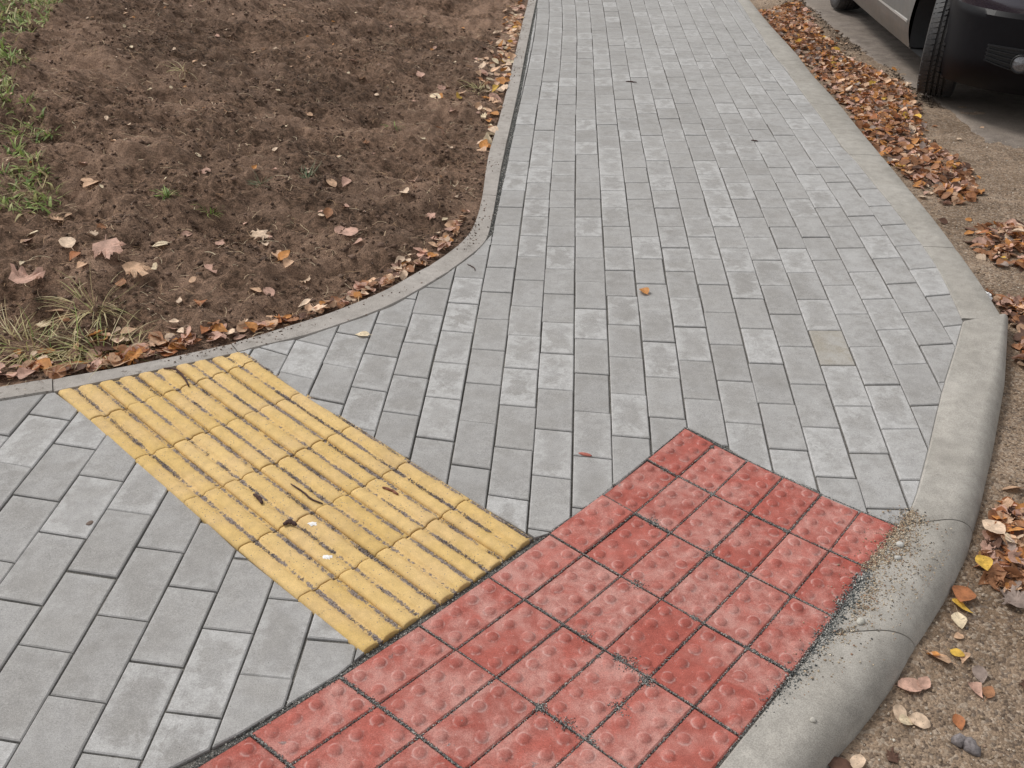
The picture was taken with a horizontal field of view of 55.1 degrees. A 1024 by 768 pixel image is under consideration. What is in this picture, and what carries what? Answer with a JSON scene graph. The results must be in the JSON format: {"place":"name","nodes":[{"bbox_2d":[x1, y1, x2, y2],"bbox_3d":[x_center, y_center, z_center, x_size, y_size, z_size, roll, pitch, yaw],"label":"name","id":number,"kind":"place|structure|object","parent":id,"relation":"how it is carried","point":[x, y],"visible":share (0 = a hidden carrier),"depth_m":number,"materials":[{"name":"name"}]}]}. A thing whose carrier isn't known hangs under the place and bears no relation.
{"place":"outdoors","nodes":[
{"label":"outdoors","id":0,"kind":"place"},
{"bbox_2d":[0,0,69,222],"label":"verge grass","id":1,"kind":"structure","parent":0,"point":[6,82],"depth_m":3.81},
{"bbox_2d":[0,0,527,386],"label":"soil bank","id":2,"kind":"structure","parent":0,"point":[479,17],"depth_m":3.93,"materials":[{"name":"soil"}]},
{"bbox_2d":[0,49,24,59],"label":"grass tuft","id":3,"kind":"object","parent":2,"relation":"on","point":[11,55],"visible":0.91,"depth_m":4.15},
{"bbox_2d":[0,135,29,155],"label":"grass tuft","id":4,"kind":"object","parent":2,"relation":"on","point":[14,146],"visible":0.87,"depth_m":3.65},
{"bbox_2d":[8,263,45,285],"bbox_3d":[-1.484,-0.333,2.988,0.105,0.049,0.162,13,29,8],"label":"fallen leaf","id":5,"kind":"object","parent":2,"relation":"on","point":[20,275],"visible":1,"depth_m":2.99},
{"bbox_2d":[0,305,62,353],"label":"grass tuft","id":6,"kind":"object","parent":2,"relation":"on","point":[7,325],"visible":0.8,"depth_m":2.94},
{"bbox_2d":[26,163,53,179],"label":"grass tuft","id":7,"kind":"object","parent":2,"relation":"on","point":[34,174],"visible":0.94,"depth_m":3.48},
{"bbox_2d":[32,356,51,369],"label":"fallen leaf","id":8,"kind":"object","parent":2,"relation":"on","point":[45,363],"visible":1,"depth_m":2.77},
{"bbox_2d":[0,303,86,368],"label":"grass tuft","id":9,"kind":"object","parent":2,"relation":"on","point":[19,361],"visible":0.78,"depth_m":2.87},
{"bbox_2d":[36,320,51,326],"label":"fallen leaf","id":10,"kind":"object","parent":2,"relation":"on","point":[40,323],"visible":0.82,"depth_m":2.95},
{"bbox_2d":[38,125,66,140],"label":"grass tuft","id":11,"kind":"object","parent":2,"relation":"on","point":[47,135],"visible":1,"depth_m":3.74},
{"bbox_2d":[42,364,69,378],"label":"fallen leaf","id":12,"kind":"object","parent":2,"relation":"on","point":[58,374],"visible":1,"depth_m":2.75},
{"bbox_2d":[10,302,119,372],"bbox_3d":[-1.282,-0.128,2.863,0.317,0.144,0.315,23,39,31],"label":"grass tuft","id":13,"kind":"object","parent":2,"relation":"on","point":[63,351],"visible":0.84,"depth_m":2.85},
{"bbox_2d":[58,237,75,248],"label":"fallen leaf","id":14,"kind":"object","parent":2,"relation":"on","point":[67,241],"visible":1,"depth_m":3.14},
{"bbox_2d":[69,249,80,260],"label":"fallen leaf","id":15,"kind":"object","parent":2,"relation":"on","point":[72,254],"visible":1,"depth_m":3.11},
{"bbox_2d":[66,362,89,373],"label":"fallen leaf","id":16,"kind":"object","parent":2,"relation":"on","point":[81,366],"visible":1,"depth_m":2.78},
{"bbox_2d":[33,268,140,338],"bbox_3d":[-1.286,-0.269,2.990,0.345,0.159,0.380,1,33,0],"label":"grass tuft","id":17,"kind":"object","parent":2,"relation":"on","point":[83,314],"visible":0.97,"depth_m":2.97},
{"bbox_2d":[83,180,100,186],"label":"fallen leaf","id":18,"kind":"object","parent":2,"relation":"on","point":[86,183],"visible":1,"depth_m":3.50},
{"bbox_2d":[85,346,101,359],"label":"fallen leaf","id":19,"kind":"object","parent":2,"relation":"on","point":[99,354],"visible":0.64,"depth_m":2.88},
{"bbox_2d":[44,307,155,375],"bbox_3d":[-1.187,-0.114,2.860,0.386,0.201,0.402,1,33,0],"label":"grass tuft","id":20,"kind":"object","parent":2,"relation":"on","point":[94,355],"visible":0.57,"depth_m":2.87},
{"bbox_2d":[90,234,126,259],"bbox_3d":[-1.299,-0.441,3.145,0.119,0.022,0.153,-18,47,-17],"label":"fallen leaf","id":21,"kind":"object","parent":2,"relation":"on","point":[106,248],"visible":1,"depth_m":3.14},
{"bbox_2d":[109,352,129,366],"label":"fallen leaf","id":22,"kind":"object","parent":2,"relation":"on","point":[112,358],"visible":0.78,"depth_m":2.79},
{"bbox_2d":[115,277,125,285],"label":"fallen leaf","id":23,"kind":"object","parent":2,"relation":"on","point":[120,282],"visible":0.97,"depth_m":3.07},
{"bbox_2d":[113,344,127,349],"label":"fallen leaf","id":24,"kind":"object","parent":2,"relation":"on","point":[122,345],"visible":0.59,"depth_m":2.88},
{"bbox_2d":[91,339,115,351],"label":"fallen leaf","id":25,"kind":"object","parent":24,"relation":"on","point":[107,346],"visible":0.97,"depth_m":2.88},
{"bbox_2d":[120,327,136,333],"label":"fallen leaf","id":26,"kind":"object","parent":2,"relation":"on","point":[130,329],"visible":0.95,"depth_m":2.95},
{"bbox_2d":[123,347,138,365],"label":"fallen leaf","id":27,"kind":"object","parent":2,"relation":"on","point":[129,354],"visible":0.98,"depth_m":2.81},
{"bbox_2d":[122,345,146,363],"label":"fallen leaf","id":28,"kind":"object","parent":2,"relation":"on","point":[137,354],"visible":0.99,"depth_m":2.81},
{"bbox_2d":[105,324,163,365],"bbox_3d":[-1.088,-0.102,2.875,0.194,0.087,0.203,9,34,12],"label":"grass tuft","id":29,"kind":"object","parent":2,"relation":"on","point":[132,340],"visible":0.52,"depth_m":2.91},
{"bbox_2d":[122,260,151,276],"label":"fallen leaf","id":30,"kind":"object","parent":2,"relation":"on","point":[133,268],"visible":1,"depth_m":3.10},
{"bbox_2d":[146,331,163,340],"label":"fallen leaf","id":31,"kind":"object","parent":2,"relation":"on","point":[160,338],"visible":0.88,"depth_m":2.91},
{"bbox_2d":[150,336,166,344],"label":"fallen leaf","id":32,"kind":"object","parent":2,"relation":"on","point":[154,340],"visible":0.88,"depth_m":2.88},
{"bbox_2d":[152,241,169,246],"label":"fallen leaf","id":33,"kind":"object","parent":2,"relation":"on","point":[159,243],"visible":1,"depth_m":3.31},
{"bbox_2d":[151,184,176,199],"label":"grass tuft","id":34,"kind":"object","parent":2,"relation":"on","point":[167,194],"visible":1,"depth_m":3.49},
{"bbox_2d":[160,348,176,355],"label":"fallen leaf","id":35,"kind":"object","parent":2,"relation":"on","point":[173,351],"visible":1,"depth_m":2.86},
{"bbox_2d":[168,338,186,348],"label":"fallen leaf","id":36,"kind":"object","parent":2,"relation":"on","point":[171,345],"visible":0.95,"depth_m":2.88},
{"bbox_2d":[181,332,195,342],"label":"fallen leaf","id":37,"kind":"object","parent":2,"relation":"on","point":[183,336],"visible":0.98,"depth_m":2.89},
{"bbox_2d":[200,325,213,333],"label":"fallen leaf","id":38,"kind":"object","parent":2,"relation":"on","point":[203,329],"visible":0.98,"depth_m":2.93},
{"bbox_2d":[204,263,216,272],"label":"fallen leaf","id":39,"kind":"object","parent":2,"relation":"on","point":[208,266],"visible":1,"depth_m":3.21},
{"bbox_2d":[206,331,222,340],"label":"fallen leaf","id":40,"kind":"object","parent":2,"relation":"on","point":[218,333],"visible":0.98,"depth_m":2.92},
{"bbox_2d":[211,323,227,331],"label":"fallen leaf","id":41,"kind":"object","parent":2,"relation":"on","point":[220,328],"visible":1,"depth_m":2.94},
{"bbox_2d":[0,208,467,378],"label":"leaf litter","id":42,"kind":"object","parent":2,"relation":"on","point":[399,266],"visible":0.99,"depth_m":3.12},
{"bbox_2d":[0,2,503,357],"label":"leaf scraps","id":43,"kind":"object","parent":2,"relation":"on","point":[154,266],"visible":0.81,"depth_m":3.84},
{"bbox_2d":[0,1,504,376],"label":"soil clods","id":44,"kind":"object","parent":2,"relation":"on","point":[379,244],"visible":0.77,"depth_m":3.86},
{"bbox_2d":[0,0,508,389],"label":"root fibres","id":45,"kind":"object","parent":2,"relation":"on","point":[135,249],"visible":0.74,"depth_m":3.72,"materials":[{"name":"plant"}]},
{"bbox_2d":[247,229,268,239],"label":"fallen leaf","id":46,"kind":"object","parent":2,"relation":"on","point":[259,233],"visible":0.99,"depth_m":3.48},
{"bbox_2d":[0,0,518,380],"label":"soil crumbs","id":47,"kind":"object","parent":2,"relation":"on","point":[134,294],"visible":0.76,"depth_m":3.84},
{"bbox_2d":[248,173,277,187],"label":"grass tuft","id":48,"kind":"object","parent":2,"relation":"on","point":[251,183],"visible":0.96,"depth_m":3.72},
{"bbox_2d":[263,287,274,297],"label":"fallen leaf","id":49,"kind":"object","parent":2,"relation":"on","point":[267,290],"visible":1,"depth_m":3.18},
{"bbox_2d":[265,316,277,330],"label":"fallen leaf","id":50,"kind":"object","parent":2,"relation":"on","point":[267,322],"visible":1,"depth_m":3.01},
{"bbox_2d":[276,250,289,261],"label":"fallen leaf","id":51,"kind":"object","parent":2,"relation":"on","point":[282,254],"visible":0.98,"depth_m":3.33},
{"bbox_2d":[283,258,293,266],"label":"fallen leaf","id":52,"kind":"object","parent":2,"relation":"on","point":[287,262],"visible":1,"depth_m":3.29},
{"bbox_2d":[299,162,320,178],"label":"grass tuft","id":53,"kind":"object","parent":2,"relation":"on","point":[304,176],"visible":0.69,"depth_m":3.91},
{"bbox_2d":[323,206,332,217],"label":"fallen leaf","id":54,"kind":"object","parent":2,"relation":"on","point":[328,211],"visible":1,"depth_m":3.59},
{"bbox_2d":[326,178,336,186],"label":"fallen leaf","id":55,"kind":"object","parent":2,"relation":"on","point":[332,182],"visible":1,"depth_m":3.84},
{"bbox_2d":[334,226,345,233],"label":"fallen leaf","id":56,"kind":"object","parent":2,"relation":"on","point":[337,229],"visible":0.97,"depth_m":3.50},
{"bbox_2d":[342,176,350,186],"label":"fallen leaf","id":57,"kind":"object","parent":2,"relation":"on","point":[345,181],"visible":1,"depth_m":3.87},
{"bbox_2d":[342,227,361,235],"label":"fallen leaf","id":58,"kind":"object","parent":2,"relation":"on","point":[350,231],"visible":1,"depth_m":3.48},
{"bbox_2d":[459,79,492,95],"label":"grass tuft","id":59,"kind":"object","parent":2,"relation":"on","point":[476,86],"visible":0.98,"depth_m":5.48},
{"bbox_2d":[430,0,525,151],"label":"leaf litter","id":60,"kind":"object","parent":2,"relation":"on","point":[485,142],"visible":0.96,"depth_m":5.84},
{"bbox_2d":[0,0,965,767],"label":"pavement","id":61,"kind":"structure","parent":0,"point":[794,314],"depth_m":2.78,"materials":[{"name":"grey concrete"}]},
{"bbox_2d":[0,0,535,400],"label":"edging kerb","id":62,"kind":"structure","parent":61,"relation":"on","point":[459,254],"depth_m":3.14,"materials":[{"name":"concrete"}]},
{"bbox_2d":[160,0,533,361],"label":"soil crumbs","id":63,"kind":"object","parent":62,"relation":"on","point":[391,287],"visible":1,"depth_m":3.25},
{"bbox_2d":[58,352,532,654],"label":"ribbed paving","id":64,"kind":"structure","parent":61,"relation":"on","point":[349,579],"depth_m":2.31,"materials":[{"name":"yellow concrete"}]},
{"bbox_2d":[163,368,188,386],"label":"twig","id":65,"kind":"object","parent":64,"relation":"on","point":[181,374],"visible":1,"depth_m":2.73,"materials":[{"name":"wood"}]},
{"bbox_2d":[283,519,296,525],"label":"twig","id":66,"kind":"object","parent":64,"relation":"on","point":[289,521],"visible":1,"depth_m":2.20,"materials":[{"name":"wood"}]},
{"bbox_2d":[291,484,322,503],"bbox_3d":[-0.483,0.258,2.295,0.113,0.006,0.010,25,40,32],"label":"twig","id":67,"kind":"object","parent":64,"relation":"on","point":[303,492],"visible":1,"depth_m":2.29,"materials":[{"name":"wood"}]},
{"bbox_2d":[76,358,529,639],"bbox_3d":[-0.576,0.182,2.429,1.283,0.009,0.454,28,41,35],"label":"groove grit","id":68,"kind":"object","parent":61,"relation":"on","point":[363,467],"visible":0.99,"depth_m":2.36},
{"bbox_2d":[355,331,370,335],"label":"fallen leaf","id":69,"kind":"object","parent":61,"relation":"on","point":[364,333],"visible":1,"depth_m":2.95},
{"bbox_2d":[190,0,886,767],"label":"border grit","id":70,"kind":"object","parent":61,"relation":"on","point":[506,160],"visible":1,"depth_m":2.54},
{"bbox_2d":[194,427,899,767],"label":"joint grit","id":71,"kind":"object","parent":61,"relation":"on","point":[617,657],"visible":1,"depth_m":1.93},
{"bbox_2d":[198,429,896,767],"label":"blister paving","id":72,"kind":"structure","parent":61,"relation":"on","point":[472,729],"depth_m":1.94,"materials":[{"name":"red concrete"}]},
{"bbox_2d":[750,0,1023,767],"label":"roadside","id":73,"kind":"structure","parent":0,"point":[988,641],"depth_m":2.12,"materials":[{"name":"soil"}]},
{"bbox_2d":[828,757,851,767],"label":"fallen leaf","id":74,"kind":"object","parent":73,"relation":"on","point":[837,762],"visible":0.97,"depth_m":1.78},
{"bbox_2d":[765,0,947,108],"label":"damp crumbs","id":75,"kind":"object","parent":73,"relation":"on","point":[923,96],"visible":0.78,"depth_m":6.95,"materials":[{"name":"soil"}]},
{"bbox_2d":[850,749,865,767],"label":"fallen leaf","id":76,"kind":"object","parent":73,"relation":"on","point":[857,760],"visible":1,"depth_m":1.78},
{"bbox_2d":[719,0,1007,767],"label":"kerb","id":77,"kind":"structure","parent":73,"relation":"on","point":[843,708],"depth_m":2.27,"materials":[{"name":"concrete"}]},
{"bbox_2d":[741,505,951,727],"bbox_3d":[0.717,0.469,2.016,0.209,0.008,0.819,21,38,28],"label":"sand spill","id":78,"kind":"object","parent":77,"relation":"on","point":[864,577],"visible":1,"depth_m":2.08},
{"bbox_2d":[856,617,864,624],"bbox_3d":[0.707,0.482,1.991,0.020,0.012,0.016,-26,42,-35],"label":"pebble","id":79,"kind":"object","parent":77,"relation":"on","point":[860,621],"visible":1,"depth_m":1.99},
{"bbox_2d":[758,0,1023,547],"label":"leaf litter","id":80,"kind":"object","parent":73,"relation":"on","point":[1008,512],"visible":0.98,"depth_m":4.91,"materials":[{"name":"plant"}]},
{"bbox_2d":[985,537,1001,547],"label":"fallen leaf","id":81,"kind":"object","parent":80,"relation":"on","point":[997,542],"visible":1,"depth_m":2.27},
{"bbox_2d":[991,537,1015,552],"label":"fallen leaf","id":82,"kind":"object","parent":80,"relation":"on","point":[1012,545],"visible":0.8,"depth_m":2.26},
{"bbox_2d":[1000,544,1022,555],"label":"fallen leaf","id":83,"kind":"object","parent":82,"relation":"on","point":[1019,548],"visible":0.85,"depth_m":2.25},
{"bbox_2d":[885,746,898,762],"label":"fallen leaf","id":84,"kind":"object","parent":73,"relation":"on","point":[893,756],"visible":1,"depth_m":1.80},
{"bbox_2d":[893,703,906,723],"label":"fallen leaf","id":85,"kind":"object","parent":73,"relation":"on","point":[898,709],"visible":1,"depth_m":1.88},
{"bbox_2d":[899,714,913,724],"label":"fallen leaf","id":86,"kind":"object","parent":73,"relation":"on","point":[903,719],"visible":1,"depth_m":1.86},
{"bbox_2d":[895,678,922,691],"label":"fallen leaf","id":87,"kind":"object","parent":73,"relation":"on","point":[910,684],"visible":1,"depth_m":1.94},
{"bbox_2d":[906,712,930,728],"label":"fallen leaf","id":88,"kind":"object","parent":73,"relation":"on","point":[920,720],"visible":1,"depth_m":1.86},
{"bbox_2d":[918,676,930,693],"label":"fallen leaf","id":89,"kind":"object","parent":73,"relation":"on","point":[924,682],"visible":1,"depth_m":1.94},
{"bbox_2d":[847,139,1023,767],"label":"roadside gravel","id":90,"kind":"structure","parent":73,"relation":"on","point":[969,714],"depth_m":2.05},
{"bbox_2d":[924,649,957,664],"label":"fallen leaf","id":91,"kind":"object","parent":73,"relation":"on","point":[945,658],"visible":1,"depth_m":1.99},
{"bbox_2d":[950,648,964,656],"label":"fallen leaf","id":92,"kind":"object","parent":73,"relation":"on","point":[956,652],"visible":1,"depth_m":2.00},
{"bbox_2d":[952,710,964,730],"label":"fallen leaf","id":93,"kind":"object","parent":73,"relation":"on","point":[958,721],"visible":1,"depth_m":1.87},
{"bbox_2d":[951,608,966,628],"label":"fallen leaf","id":94,"kind":"object","parent":73,"relation":"on","point":[959,619],"visible":1,"depth_m":2.08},
{"bbox_2d":[952,598,972,612],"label":"fallen leaf","id":95,"kind":"object","parent":73,"relation":"on","point":[959,604],"visible":1,"depth_m":2.12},
{"bbox_2d":[952,582,976,601],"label":"fallen leaf","id":96,"kind":"object","parent":73,"relation":"on","point":[962,593],"visible":1,"depth_m":2.15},
{"bbox_2d":[960,652,969,663],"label":"fallen leaf","id":97,"kind":"object","parent":73,"relation":"on","point":[965,657],"visible":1,"depth_m":1.99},
{"bbox_2d":[951,733,980,756],"bbox_3d":[0.845,0.668,1.821,0.057,0.030,0.031,28,41,35],"label":"stone","id":98,"kind":"object","parent":73,"relation":"on","point":[969,745],"visible":1,"depth_m":1.81,"materials":[{"name":"stone"}]},
{"bbox_2d":[968,680,982,697],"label":"fallen leaf","id":99,"kind":"object","parent":73,"relation":"on","point":[976,687],"visible":1,"depth_m":1.93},
{"bbox_2d":[972,661,987,683],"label":"fallen leaf","id":100,"kind":"object","parent":73,"relation":"on","point":[980,673],"visible":1,"depth_m":1.97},
{"bbox_2d":[978,570,988,584],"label":"fallen leaf","id":101,"kind":"object","parent":73,"relation":"on","point":[983,578],"visible":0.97,"depth_m":2.18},
{"bbox_2d":[975,554,992,570],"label":"fallen leaf","id":102,"kind":"object","parent":73,"relation":"on","point":[985,562],"visible":1,"depth_m":2.20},
{"bbox_2d":[980,537,988,548],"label":"fallen leaf","id":103,"kind":"object","parent":73,"relation":"on","point":[984,544],"visible":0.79,"depth_m":2.28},
{"bbox_2d":[982,686,994,701],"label":"fallen leaf","id":104,"kind":"object","parent":73,"relation":"on","point":[988,691],"visible":1,"depth_m":1.92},
{"bbox_2d":[981,543,995,553],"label":"fallen leaf","id":105,"kind":"object","parent":73,"relation":"on","point":[989,547],"visible":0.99,"depth_m":2.26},
{"bbox_2d":[984,577,999,591],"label":"fallen leaf","id":106,"kind":"object","parent":73,"relation":"on","point":[992,583],"visible":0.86,"depth_m":2.17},
{"bbox_2d":[983,561,1006,583],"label":"fallen leaf","id":107,"kind":"object","parent":106,"relation":"on","point":[995,568],"visible":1,"depth_m":2.19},
{"bbox_2d":[982,550,1005,562],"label":"fallen leaf","id":108,"kind":"object","parent":73,"relation":"on","point":[999,554],"visible":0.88,"depth_m":2.24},
{"bbox_2d":[982,519,1011,539],"bbox_3d":[1.131,0.339,2.291,0.045,0.010,0.097,-20,26,-11],"label":"fallen leaf","id":109,"kind":"object","parent":73,"relation":"on","point":[998,527],"visible":1,"depth_m":2.30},
{"bbox_2d":[997,584,1023,607],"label":"fallen leaf","id":110,"kind":"object","parent":73,"relation":"on","point":[1014,597],"visible":1,"depth_m":2.13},
{"bbox_2d":[1002,567,1022,578],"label":"fallen leaf","id":111,"kind":"object","parent":73,"relation":"on","point":[1015,571],"visible":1,"depth_m":2.19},
{"bbox_2d":[998,563,1011,578],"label":"fallen leaf","id":112,"kind":"object","parent":111,"relation":"on","point":[1006,565],"visible":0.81,"depth_m":2.21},
{"bbox_2d":[1009,562,1019,576],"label":"fallen leaf","id":113,"kind":"object","parent":112,"relation":"on","point":[1013,565],"visible":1,"depth_m":2.19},
{"label":"fallen leaf","id":114,"kind":"object","parent":73,"relation":"on","visible":0},
{"bbox_2d":[1008,547,1023,564],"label":"fallen leaf","id":115,"kind":"object","parent":114,"relation":"on","point":[1012,555],"visible":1,"depth_m":2.22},
{"bbox_2d":[804,0,1023,148],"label":"asphalt road","id":116,"kind":"structure","parent":0,"point":[1001,118],"depth_m":5.98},
{"bbox_2d":[830,0,1023,96],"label":"parked car","id":117,"kind":"object","parent":116,"relation":"on","point":[971,43],"visible":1,"depth_m":5.21,"materials":[{"name":"grey paint"}]},
{"label":"fallen leaf","id":118,"kind":"object","parent":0,"visible":0},
{"bbox_2d":[134,339,149,356],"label":"fallen leaf","id":119,"kind":"object","parent":118,"relation":"on","point":[141,344],"visible":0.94,"depth_m":2.87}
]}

